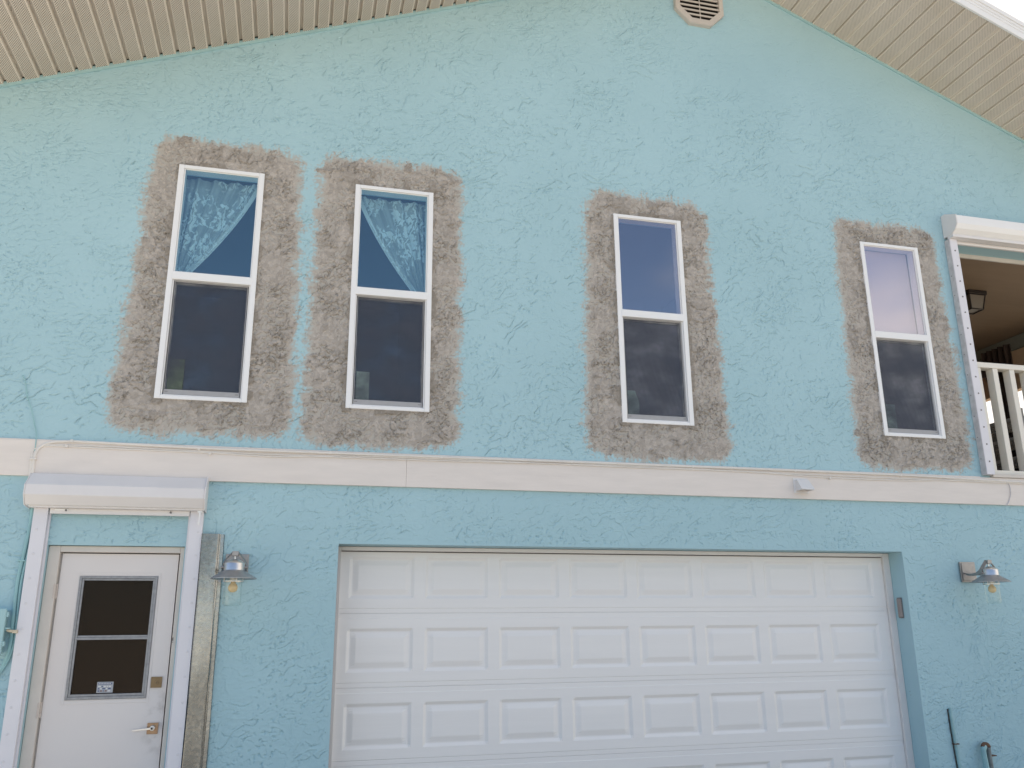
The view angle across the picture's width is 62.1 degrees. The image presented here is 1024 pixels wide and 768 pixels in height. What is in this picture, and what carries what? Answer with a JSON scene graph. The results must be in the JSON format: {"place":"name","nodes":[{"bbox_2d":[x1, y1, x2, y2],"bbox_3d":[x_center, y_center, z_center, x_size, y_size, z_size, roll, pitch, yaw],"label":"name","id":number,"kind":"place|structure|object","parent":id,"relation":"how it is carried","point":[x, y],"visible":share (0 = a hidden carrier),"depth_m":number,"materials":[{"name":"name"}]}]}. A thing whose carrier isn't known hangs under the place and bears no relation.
{"place":"outdoors","nodes":[
{"label":"outdoors","id":0,"kind":"place"},
{"bbox_2d":[985,0,1023,423],"label":"sky","id":1,"kind":"structure","parent":0,"point":[1015,8],"materials":[{"name":"white"}]},
{"bbox_2d":[990,408,1023,469],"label":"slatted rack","id":2,"kind":"object","parent":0,"point":[995,444],"visible":0.05,"depth_m":10.78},
{"bbox_3d":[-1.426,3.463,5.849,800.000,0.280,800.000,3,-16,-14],"label":"ground","id":3,"kind":"structure","parent":0,"visible":0},
{"bbox_2d":[182,533,224,767],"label":"steel channel","id":4,"kind":"object","parent":3,"relation":"on","point":[196,742],"visible":0.96,"depth_m":6.03,"materials":[{"name":"silver metal"}]},
{"bbox_2d":[0,0,1023,767],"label":"house","id":5,"kind":"structure","parent":3,"relation":"on","point":[688,232],"depth_m":7.33,"materials":[{"name":"teal paint"}]},
{"bbox_2d":[0,608,17,654],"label":"utility box","id":6,"kind":"object","parent":5,"relation":"attached to","point":[4,614],"visible":1,"depth_m":5.75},
{"bbox_2d":[0,508,33,673],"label":"painted cables","id":7,"kind":"object","parent":5,"relation":"attached to","point":[16,603],"visible":0.83,"depth_m":5.87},
{"bbox_2d":[22,375,36,450],"bbox_3d":[-3.529,0.209,6.210,0.169,0.573,0.028,1,-16,-6],"label":"thin wire","id":8,"kind":"object","parent":5,"relation":"attached to","point":[32,412],"visible":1,"depth_m":6.22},
{"bbox_2d":[19,546,184,767],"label":"entry door","id":9,"kind":"structure","parent":5,"relation":"in","point":[101,684],"depth_m":5.98,"materials":[{"name":"beige paint"}]},
{"bbox_2d":[0,473,208,767],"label":"rolling shutter","id":10,"kind":"object","parent":5,"relation":"attached to","point":[43,493],"visible":1,"depth_m":6.00,"materials":[{"name":"white metal"}]},
{"bbox_2d":[154,164,264,402],"bbox_3d":[-2.410,-0.818,6.841,0.676,1.989,0.114,3,-16,-14],"label":"window","id":11,"kind":"structure","parent":5,"relation":"in","point":[170,366],"depth_m":6.75,"materials":[{"name":"white plastic"}]},
{"bbox_2d":[177,181,256,285],"bbox_3d":[-2.451,-1.240,7.111,0.676,1.012,0.069,3,-16,-14],"label":"curtain","id":12,"kind":"object","parent":5,"relation":"hanging from","point":[227,228],"visible":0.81,"depth_m":7.13,"materials":[{"name":"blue fabric"}]},
{"bbox_2d":[210,551,256,602],"bbox_3d":[-1.983,1.390,6.061,0.317,0.380,0.422,3,-16,-14],"label":"wall lamp","id":13,"kind":"object","parent":5,"relation":"attached to","point":[234,567],"visible":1,"depth_m":5.99,"materials":[{"name":"grey metal"}]},
{"bbox_2d":[345,184,433,412],"bbox_3d":[-1.023,-0.733,7.181,0.676,1.989,0.114,3,-16,-14],"label":"window","id":14,"kind":"structure","parent":5,"relation":"in","point":[419,332],"depth_m":7.10,"materials":[{"name":"white plastic"}]},
{"bbox_2d":[361,196,425,291],"bbox_3d":[-1.064,-1.156,7.451,0.676,1.012,0.069,3,-16,-14],"label":"curtain","id":15,"kind":"object","parent":5,"relation":"hanging from","point":[413,242],"visible":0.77,"depth_m":7.51,"materials":[{"name":"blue fabric"}]},
{"bbox_2d":[29,439,1023,483],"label":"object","id":16,"kind":"object","parent":5,"relation":"attached to","point":[33,458],"visible":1,"depth_m":6.89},
{"bbox_2d":[328,546,914,767],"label":"garage door","id":17,"kind":"structure","parent":5,"relation":"in","point":[443,657],"depth_m":7.02,"materials":[{"name":"white metal"}]},
{"bbox_2d":[613,213,693,425],"bbox_3d":[1.263,-0.594,7.742,0.676,1.989,0.114,3,-16,-14],"label":"window","id":18,"kind":"structure","parent":5,"relation":"in","point":[631,412],"depth_m":7.66,"materials":[{"name":"white plastic"}]},
{"bbox_2d":[793,478,814,492],"bbox_3d":[2.596,0.897,7.550,0.150,0.133,0.106,3,-16,-14],"label":"vent hood","id":19,"kind":"object","parent":5,"relation":"attached to","point":[800,485],"visible":1,"depth_m":7.56,"materials":[{"name":"white plastic"}]},
{"bbox_2d":[896,598,903,617],"bbox_3d":[3.503,2.022,7.673,0.021,0.179,0.060,3,-16,-14],"label":"keypad","id":20,"kind":"object","parent":5,"relation":"attached to","point":[900,608],"depth_m":7.66,"materials":[{"name":"grey plastic"}]},
{"bbox_2d":[859,241,945,438],"bbox_3d":[3.801,-0.437,8.374,0.676,1.989,0.132,3,-16,-14],"label":"window","id":21,"kind":"structure","parent":5,"relation":"in","point":[885,275],"depth_m":8.47,"materials":[{"name":"white plastic"}]},
{"bbox_2d":[947,708,960,767],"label":"thin conduit","id":22,"kind":"object","parent":5,"relation":"attached to","point":[955,743],"visible":1,"depth_m":7.32,"materials":[{"name":"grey metal"}]},
{"bbox_2d":[965,289,986,314],"bbox_3d":[5.498,-0.974,10.177,0.260,0.230,0.260,3,-16,-14],"label":"ceiling lantern","id":23,"kind":"object","parent":5,"relation":"attached to","point":[975,301],"visible":0.71,"depth_m":10.09,"materials":[{"name":"brown metal"}]},
{"bbox_2d":[941,214,1023,475],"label":"rolling shutter","id":24,"kind":"object","parent":5,"relation":"attached to","point":[968,230],"visible":1,"depth_m":8.66,"materials":[{"name":"white plastic"}]},
{"bbox_2d":[958,560,1011,603],"bbox_3d":[4.237,1.769,7.587,0.317,0.380,0.422,3,-16,-14],"label":"wall lamp","id":25,"kind":"object","parent":5,"relation":"attached to","point":[991,576],"visible":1,"depth_m":7.56,"materials":[{"name":"grey metal"}]},
{"bbox_2d":[981,344,1018,470],"bbox_3d":[6.686,0.614,11.581,0.240,2.250,0.660,3,-16,-14],"label":"porch drape","id":26,"kind":"object","parent":5,"relation":"hanging from","point":[1001,355],"visible":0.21,"depth_m":11.66,"materials":[{"name":"black fabric"}]},
{"bbox_2d":[977,362,1023,474],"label":"balcony railing","id":27,"kind":"object","parent":5,"relation":"on","point":[992,370],"visible":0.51,"depth_m":8.51,"materials":[{"name":"beige paint"}]},
{"bbox_2d":[981,742,996,767],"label":"bent pipe","id":28,"kind":"object","parent":3,"relation":"on","point":[986,755],"visible":1,"depth_m":7.31,"materials":[{"name":"teal metal"}]}
]}

